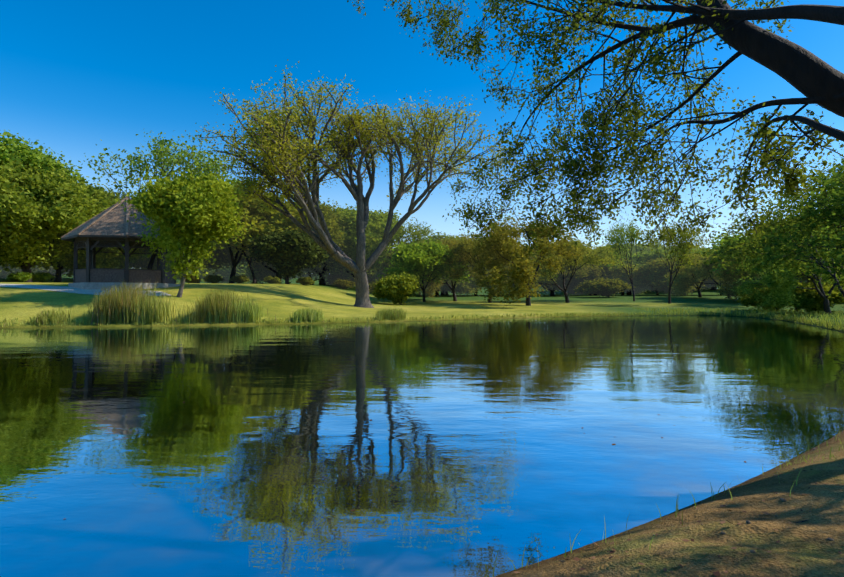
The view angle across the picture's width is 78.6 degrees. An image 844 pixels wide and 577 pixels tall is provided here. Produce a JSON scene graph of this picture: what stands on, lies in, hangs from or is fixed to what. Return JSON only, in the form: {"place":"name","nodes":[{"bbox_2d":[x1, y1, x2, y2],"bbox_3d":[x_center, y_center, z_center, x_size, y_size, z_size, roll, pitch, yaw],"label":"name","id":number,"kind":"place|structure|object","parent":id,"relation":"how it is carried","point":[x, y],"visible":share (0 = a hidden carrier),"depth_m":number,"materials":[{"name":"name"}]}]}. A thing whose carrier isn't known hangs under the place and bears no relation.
{"place":"outdoors","nodes":[
{"label":"outdoors","id":0,"kind":"place"},
{"bbox_2d":[0,284,169,295],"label":"foot path","id":1,"kind":"structure","parent":0,"point":[76,290],"depth_m":43.32,"materials":[{"name":"grey concrete"}]},
{"bbox_2d":[0,315,843,576],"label":"pond water","id":2,"kind":"structure","parent":0,"point":[116,443],"depth_m":7.11,"materials":[{"name":"blue liquid"}]},
{"bbox_2d":[0,274,843,576],"bbox_3d":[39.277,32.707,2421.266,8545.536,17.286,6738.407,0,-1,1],"label":"ground","id":3,"kind":"structure","parent":0,"point":[802,548],"depth_m":4.52,"materials":[{"name":"green plant"}]},
{"bbox_2d":[7,271,31,281],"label":"bush","id":4,"kind":"object","parent":3,"relation":"on","point":[22,276],"visible":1,"depth_m":62.31,"materials":[{"name":"green plant"}]},
{"bbox_2d":[0,262,72,280],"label":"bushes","id":5,"kind":"object","parent":3,"relation":"on","point":[16,270],"visible":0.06,"depth_m":148.09,"materials":[{"name":"green plant"}]},
{"bbox_2d":[32,271,54,281],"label":"bush","id":6,"kind":"object","parent":3,"relation":"on","point":[38,276],"visible":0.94,"depth_m":66.21,"materials":[{"name":"green plant"}]},
{"bbox_2d":[0,130,100,196],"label":"broad tree","id":7,"kind":"object","parent":3,"relation":"on","point":[20,152],"visible":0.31,"depth_m":65.24,"materials":[{"name":"green plant"}]},
{"bbox_2d":[28,307,72,325],"bbox_3d":[-23.397,1.693,32.653,2.344,1.237,1.837,0,-1,-12],"label":"reed clump","id":8,"kind":"object","parent":3,"relation":"on","point":[41,318],"visible":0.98,"depth_m":32.24,"materials":[{"name":"green plant"}]},
{"bbox_2d":[0,158,131,281],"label":"broad tree","id":9,"kind":"object","parent":3,"relation":"on","point":[57,206],"visible":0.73,"depth_m":61.63,"materials":[{"name":"green plant"}]},
{"bbox_2d":[0,195,147,281],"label":"broad tree","id":10,"kind":"object","parent":3,"relation":"on","point":[7,260],"depth_m":70.66,"materials":[{"name":"green plant"}]},
{"bbox_2d":[10,181,181,281],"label":"broad tree","id":11,"kind":"object","parent":3,"relation":"on","point":[140,263],"visible":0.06,"depth_m":90.53,"materials":[{"name":"green plant"}]},
{"bbox_2d":[61,196,179,289],"bbox_3d":[-27.725,-4.125,48.498,9.552,9.753,9.552,0,-1,-7],"label":"gazebo","id":12,"kind":"object","parent":3,"relation":"on","point":[111,226],"visible":0.81,"depth_m":45.44,"materials":[{"name":"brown wood"}]},
{"bbox_2d":[87,281,168,324],"bbox_3d":[-19.599,0.788,34.828,3.378,3.124,5.923,0,-1,1],"label":"reed clump","id":13,"kind":"object","parent":3,"relation":"on","point":[114,303],"visible":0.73,"depth_m":32.89,"materials":[{"name":"green plant"}]},
{"bbox_2d":[120,291,174,324],"bbox_3d":[-17.960,1.148,34.515,2.712,2.399,3.992,0,-1,1],"label":"reed clump","id":14,"kind":"object","parent":3,"relation":"on","point":[149,310],"visible":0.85,"depth_m":33.37,"materials":[{"name":"green plant"}]},
{"bbox_2d":[78,129,247,269],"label":"sparse tree","id":15,"kind":"object","parent":3,"relation":"on","point":[159,160],"visible":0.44,"depth_m":79.16,"materials":[{"name":"green plant"}]},
{"bbox_2d":[65,304,275,323],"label":"reeds","id":16,"kind":"object","parent":3,"relation":"on","point":[169,314],"visible":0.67,"depth_m":33.70,"materials":[{"name":"green plant"}]},
{"bbox_2d":[117,170,243,282],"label":"broad tree","id":17,"kind":"object","parent":3,"relation":"on","point":[233,184],"visible":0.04,"depth_m":89.70,"materials":[{"name":"green plant"}]},
{"bbox_2d":[110,161,257,296],"bbox_3d":[-18.998,-4.369,40.982,10.497,10.750,11.679,0,-1,1],"label":"young tree","id":18,"kind":"object","parent":3,"relation":"on","point":[191,215],"visible":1,"depth_m":39.21,"materials":[{"name":"green plant"}]},
{"bbox_2d":[179,275,200,282],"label":"bush","id":19,"kind":"object","parent":3,"relation":"on","point":[194,279],"visible":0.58,"depth_m":72.26,"materials":[{"name":"green plant"}]},
{"bbox_2d":[204,274,224,282],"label":"bush","id":20,"kind":"object","parent":3,"relation":"on","point":[212,278],"visible":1,"depth_m":73.55,"materials":[{"name":"green plant"}]},
{"bbox_2d":[185,286,247,323],"bbox_3d":[-13.982,1.047,36.081,3.255,2.668,5.531,0,-1,1],"label":"reed clump","id":21,"kind":"object","parent":3,"relation":"on","point":[214,302],"visible":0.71,"depth_m":34.35,"materials":[{"name":"green plant"}]},
{"bbox_2d":[230,275,249,282],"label":"bush","id":22,"kind":"object","parent":3,"relation":"on","point":[240,279],"visible":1,"depth_m":78.06,"materials":[{"name":"green plant"}]},
{"bbox_2d":[216,295,267,323],"bbox_3d":[-12.335,1.387,35.917,2.614,1.998,3.700,0,-1,1],"label":"reed clump","id":23,"kind":"object","parent":3,"relation":"on","point":[248,313],"visible":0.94,"depth_m":34.91,"materials":[{"name":"green plant"}]},
{"bbox_2d":[189,261,307,283],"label":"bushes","id":24,"kind":"object","parent":3,"relation":"on","point":[225,273],"visible":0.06,"depth_m":133.28,"materials":[{"name":"green plant"}]},
{"bbox_2d":[217,184,281,282],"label":"sparse tree","id":25,"kind":"object","parent":3,"relation":"on","point":[252,272],"visible":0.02,"depth_m":84.34,"materials":[{"name":"green plant"}]},
{"bbox_2d":[212,181,325,283],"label":"tree","id":26,"kind":"object","parent":3,"relation":"on","point":[277,223],"visible":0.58,"depth_m":79.38,"materials":[{"name":"green plant"}]},
{"bbox_2d":[263,276,281,282],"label":"bush","id":27,"kind":"object","parent":3,"relation":"on","point":[270,279],"visible":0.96,"depth_m":84.66,"materials":[{"name":"green plant"}]},
{"bbox_2d":[194,196,354,280],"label":"broad tree","id":28,"kind":"object","parent":3,"relation":"on","point":[331,224],"visible":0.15,"depth_m":91.39,"materials":[{"name":"green plant"}]},
{"bbox_2d":[246,227,329,283],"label":"dark tree","id":29,"kind":"object","parent":3,"relation":"on","point":[291,253],"visible":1,"depth_m":72.78,"materials":[{"name":"green plant"}]},
{"bbox_2d":[295,277,314,285],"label":"bush","id":30,"kind":"object","parent":3,"relation":"on","point":[305,281],"visible":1,"depth_m":76.83,"materials":[{"name":"green plant"}]},
{"bbox_2d":[289,307,323,322],"bbox_3d":[-8.196,1.844,37.494,2.260,1.162,3.673,0,-1,1],"label":"reed clump","id":31,"kind":"object","parent":3,"relation":"on","point":[311,315],"visible":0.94,"depth_m":36.54,"materials":[{"name":"green plant"}]},
{"bbox_2d":[239,198,391,284],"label":"broad tree","id":32,"kind":"object","parent":3,"relation":"on","point":[321,272],"visible":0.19,"depth_m":97.86,"materials":[{"name":"green plant"}]},
{"bbox_2d":[289,269,370,284],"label":"broad tree","id":33,"kind":"object","parent":3,"relation":"on","point":[311,277],"depth_m":151.06,"materials":[{"name":"green plant"}]},
{"bbox_2d":[332,279,355,289],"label":"bush","id":34,"kind":"object","parent":3,"relation":"on","point":[343,284],"visible":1,"depth_m":87.21,"materials":[{"name":"green plant"}]},
{"bbox_2d":[300,206,404,280],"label":"broad tree","id":35,"kind":"object","parent":3,"relation":"on","point":[378,223],"visible":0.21,"depth_m":99.41,"materials":[{"name":"green plant"}]},
{"bbox_2d":[185,59,521,307],"bbox_3d":[-6.585,-9.530,53.443,34.868,23.343,28.224,0,-1,5],"label":"tree","id":36,"kind":"object","parent":3,"relation":"on","point":[274,143],"visible":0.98,"depth_m":51.36,"materials":[{"name":"green plant"}]},
{"bbox_2d":[324,243,407,284],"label":"broad tree","id":37,"kind":"object","parent":3,"relation":"on","point":[331,278],"visible":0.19,"depth_m":109.51,"materials":[{"name":"green plant"}]},
{"bbox_2d":[368,280,377,293],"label":"bush","id":38,"kind":"object","parent":3,"relation":"on","point":[371,287],"visible":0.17,"depth_m":89.43,"materials":[{"name":"green plant"}]},
{"bbox_2d":[373,307,406,320],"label":"reed clump","id":39,"kind":"object","parent":3,"relation":"on","point":[394,314],"visible":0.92,"depth_m":39.53,"materials":[{"name":"green plant"}]},
{"bbox_2d":[372,272,423,304],"bbox_3d":[-3.405,0.113,66.138,7.437,4.765,6.819,0,-1,18],"label":"bush","id":40,"kind":"object","parent":3,"relation":"on","point":[402,288],"visible":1,"depth_m":64.83,"materials":[{"name":"green plant"}]},
{"bbox_2d":[376,217,435,261],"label":"sparse tree","id":41,"kind":"object","parent":3,"relation":"on","point":[415,234],"visible":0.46,"depth_m":94.65,"materials":[{"name":"green plant"}]},
{"bbox_2d":[0,311,843,330],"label":"shore grass","id":42,"kind":"structure","parent":3,"relation":"on","point":[820,323],"depth_m":38.31,"materials":[{"name":"green plant"}]},
{"bbox_2d":[384,231,463,283],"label":"broad tree","id":43,"kind":"object","parent":3,"relation":"on","point":[438,236],"depth_m":114.58,"materials":[{"name":"green plant"}]},
{"bbox_2d":[377,238,472,301],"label":"tree","id":44,"kind":"object","parent":3,"relation":"on","point":[419,259],"visible":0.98,"depth_m":74.74,"materials":[{"name":"green plant"}]},
{"bbox_2d":[369,239,506,294],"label":"broad tree","id":45,"kind":"object","parent":3,"relation":"on","point":[443,293],"depth_m":143.02,"materials":[{"name":"green plant"}]},
{"bbox_2d":[417,264,486,295],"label":"broad tree","id":46,"kind":"object","parent":3,"relation":"on","point":[464,288],"visible":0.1,"depth_m":108.97,"materials":[{"name":"green plant"}]},
{"bbox_2d":[417,232,492,300],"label":"feather tree","id":47,"kind":"object","parent":3,"relation":"on","point":[449,242],"visible":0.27,"depth_m":82.79,"materials":[{"name":"green plant"}]},
{"bbox_2d":[445,232,516,302],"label":"feather tree","id":48,"kind":"object","parent":3,"relation":"on","point":[467,258],"visible":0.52,"depth_m":73.22,"materials":[{"name":"green plant"}]},
{"bbox_2d":[471,239,544,295],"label":"broad tree","id":49,"kind":"object","parent":3,"relation":"on","point":[494,270],"depth_m":116.77,"materials":[{"name":"green plant"}]},
{"bbox_2d":[465,212,590,307],"bbox_3d":[12.568,-3.898,66.389,20.262,13.054,14.738,1,-2,-58],"label":"feather tree","id":50,"kind":"object","parent":3,"relation":"on","point":[523,269],"visible":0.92,"depth_m":64.05,"materials":[{"name":"green plant"}]},
{"bbox_2d":[505,255,608,295],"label":"broad tree","id":51,"kind":"object","parent":3,"relation":"on","point":[588,273],"visible":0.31,"depth_m":113.44,"materials":[{"name":"green plant"}]},
{"bbox_2d":[502,233,625,302],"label":"feather tree","id":52,"kind":"object","parent":3,"relation":"on","point":[593,259],"visible":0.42,"depth_m":77.44,"materials":[{"name":"green plant"}]},
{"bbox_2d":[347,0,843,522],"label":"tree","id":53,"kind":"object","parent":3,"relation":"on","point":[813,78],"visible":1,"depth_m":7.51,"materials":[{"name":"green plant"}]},
{"bbox_2d":[573,277,631,296],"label":"bush","id":54,"kind":"object","parent":3,"relation":"on","point":[602,286],"visible":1,"depth_m":97.08,"materials":[{"name":"green plant"}]},
{"bbox_2d":[583,247,639,294],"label":"tree","id":55,"kind":"object","parent":3,"relation":"on","point":[620,271],"visible":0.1,"depth_m":117.33,"materials":[{"name":"green plant"}]},
{"bbox_2d":[589,253,634,294],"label":"broad tree","id":56,"kind":"object","parent":3,"relation":"on","point":[605,267],"visible":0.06,"depth_m":117.91,"materials":[{"name":"green plant"}]},
{"bbox_2d":[603,265,650,294],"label":"broad tree","id":57,"kind":"object","parent":3,"relation":"on","point":[637,290],"visible":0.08,"depth_m":128.90,"materials":[{"name":"green plant"}]},
{"bbox_2d":[600,217,656,300],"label":"sparse tree","id":58,"kind":"object","parent":3,"relation":"on","point":[630,229],"visible":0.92,"depth_m":85.08,"materials":[{"name":"green plant"}]},
{"bbox_2d":[593,244,674,294],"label":"broad tree","id":59,"kind":"object","parent":3,"relation":"on","point":[653,256],"visible":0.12,"depth_m":125.14,"materials":[{"name":"green plant"}]},
{"bbox_2d":[626,264,658,294],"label":"broad tree","id":60,"kind":"object","parent":3,"relation":"on","point":[641,285],"visible":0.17,"depth_m":121.64,"materials":[{"name":"green plant"}]},
{"bbox_2d":[591,242,712,290],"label":"broad tree","id":61,"kind":"object","parent":3,"relation":"on","point":[639,248],"visible":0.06,"depth_m":163.04,"materials":[{"name":"green plant"}]},
{"bbox_2d":[485,425,840,576],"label":"bank grass","id":62,"kind":"structure","parent":3,"relation":"on","point":[676,512],"depth_m":4.12,"materials":[{"name":"green plant"}]},
{"bbox_2d":[635,252,722,295],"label":"broad tree","id":63,"kind":"object","parent":3,"relation":"on","point":[654,274],"visible":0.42,"depth_m":110.50,"materials":[{"name":"green plant"}]},
{"bbox_2d":[645,219,713,303],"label":"sparse tree","id":64,"kind":"object","parent":3,"relation":"on","point":[683,246],"visible":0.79,"depth_m":69.92,"materials":[{"name":"green plant"}]},
{"bbox_2d":[515,440,843,575],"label":"bank litter","id":65,"kind":"object","parent":3,"relation":"on","point":[716,573],"visible":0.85,"depth_m":3.35,"materials":[{"name":"brown plant"}]},
{"bbox_2d":[664,249,730,298],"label":"feather tree","id":66,"kind":"object","parent":3,"relation":"on","point":[682,280],"visible":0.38,"depth_m":88.91,"materials":[{"name":"green plant"}]},
{"bbox_2d":[665,250,734,296],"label":"feather tree","id":67,"kind":"object","parent":3,"relation":"on","point":[682,269],"visible":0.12,"depth_m":93.91,"materials":[{"name":"green plant"}]},
{"bbox_2d":[559,449,840,575],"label":"bank pebbles","id":68,"kind":"object","parent":3,"relation":"on","point":[781,500],"visible":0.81,"depth_m":3.46,"materials":[{"name":"grey stone"}]},
{"bbox_2d":[689,248,732,294],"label":"tree","id":69,"kind":"object","parent":3,"relation":"on","point":[706,254],"depth_m":121.38,"materials":[{"name":"green plant"}]},
{"bbox_2d":[698,281,751,290],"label":"broad tree","id":70,"kind":"object","parent":3,"relation":"on","point":[714,286],"depth_m":134.42,"materials":[{"name":"green plant"}]},
{"bbox_2d":[701,230,771,282],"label":"tree","id":71,"kind":"object","parent":3,"relation":"on","point":[723,244],"visible":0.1,"depth_m":79.38,"materials":[{"name":"green plant"}]},
{"bbox_2d":[632,307,843,327],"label":"wild grass","id":72,"kind":"structure","parent":3,"relation":"on","point":[817,314],"depth_m":46.19,"materials":[{"name":"green plant"}]},
{"bbox_2d":[732,280,767,297],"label":"bush","id":73,"kind":"object","parent":3,"relation":"on","point":[746,287],"visible":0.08,"depth_m":70.95,"materials":[{"name":"green plant"}]},
{"bbox_2d":[735,284,788,310],"bbox_3d":[36.208,1.027,53.804,6.470,3.229,7.057,0,-1,-22],"label":"bush","id":74,"kind":"object","parent":3,"relation":"on","point":[753,301],"visible":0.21,"depth_m":53.13,"materials":[{"name":"green plant"}]},
{"bbox_2d":[687,153,843,296],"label":"tree","id":75,"kind":"object","parent":3,"relation":"on","point":[804,227],"visible":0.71,"depth_m":29.55,"materials":[{"name":"green plant"}]},
{"bbox_2d":[712,213,833,300],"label":"feather tree","id":76,"kind":"object","parent":3,"relation":"on","point":[724,275],"visible":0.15,"depth_m":75.79,"materials":[{"name":"green plant"}]},
{"bbox_2d":[731,217,843,315],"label":"feather tree","id":77,"kind":"object","parent":3,"relation":"on","point":[779,282],"visible":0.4,"depth_m":41.51,"materials":[{"name":"green plant"}]},
{"bbox_2d":[737,144,843,283],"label":"tree","id":78,"kind":"object","parent":3,"relation":"on","point":[836,197],"visible":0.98,"depth_m":23.76,"materials":[{"name":"green plant"}]},
{"bbox_2d":[738,248,843,311],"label":"feather tree","id":79,"kind":"object","parent":3,"relation":"on","point":[791,271],"depth_m":51.19,"materials":[{"name":"green plant"}]},
{"bbox_2d":[765,280,843,313],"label":"bush","id":80,"kind":"object","parent":3,"relation":"on","point":[811,300],"visible":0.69,"depth_m":44.49,"materials":[{"name":"green plant"}]},
{"bbox_2d":[779,446,842,468],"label":"bank tufts","id":81,"kind":"object","parent":3,"relation":"on","point":[808,458],"visible":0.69,"depth_m":5.45,"materials":[{"name":"green plant"}]},
{"bbox_2d":[794,217,842,285],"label":"broad tree","id":82,"kind":"object","parent":3,"relation":"on","point":[805,278],"depth_m":70.32,"materials":[{"name":"green plant"}]},
{"bbox_2d":[0,0,843,268],"label":"sky","id":83,"kind":"structure","parent":0,"point":[75,74],"materials":[{"name":"blue"}]},
{"bbox_2d":[64,362,781,518],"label":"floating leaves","id":84,"kind":"object","parent":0,"point":[422,456],"visible":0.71,"depth_m":7.13,"materials":[{"name":"plant"}]}
]}

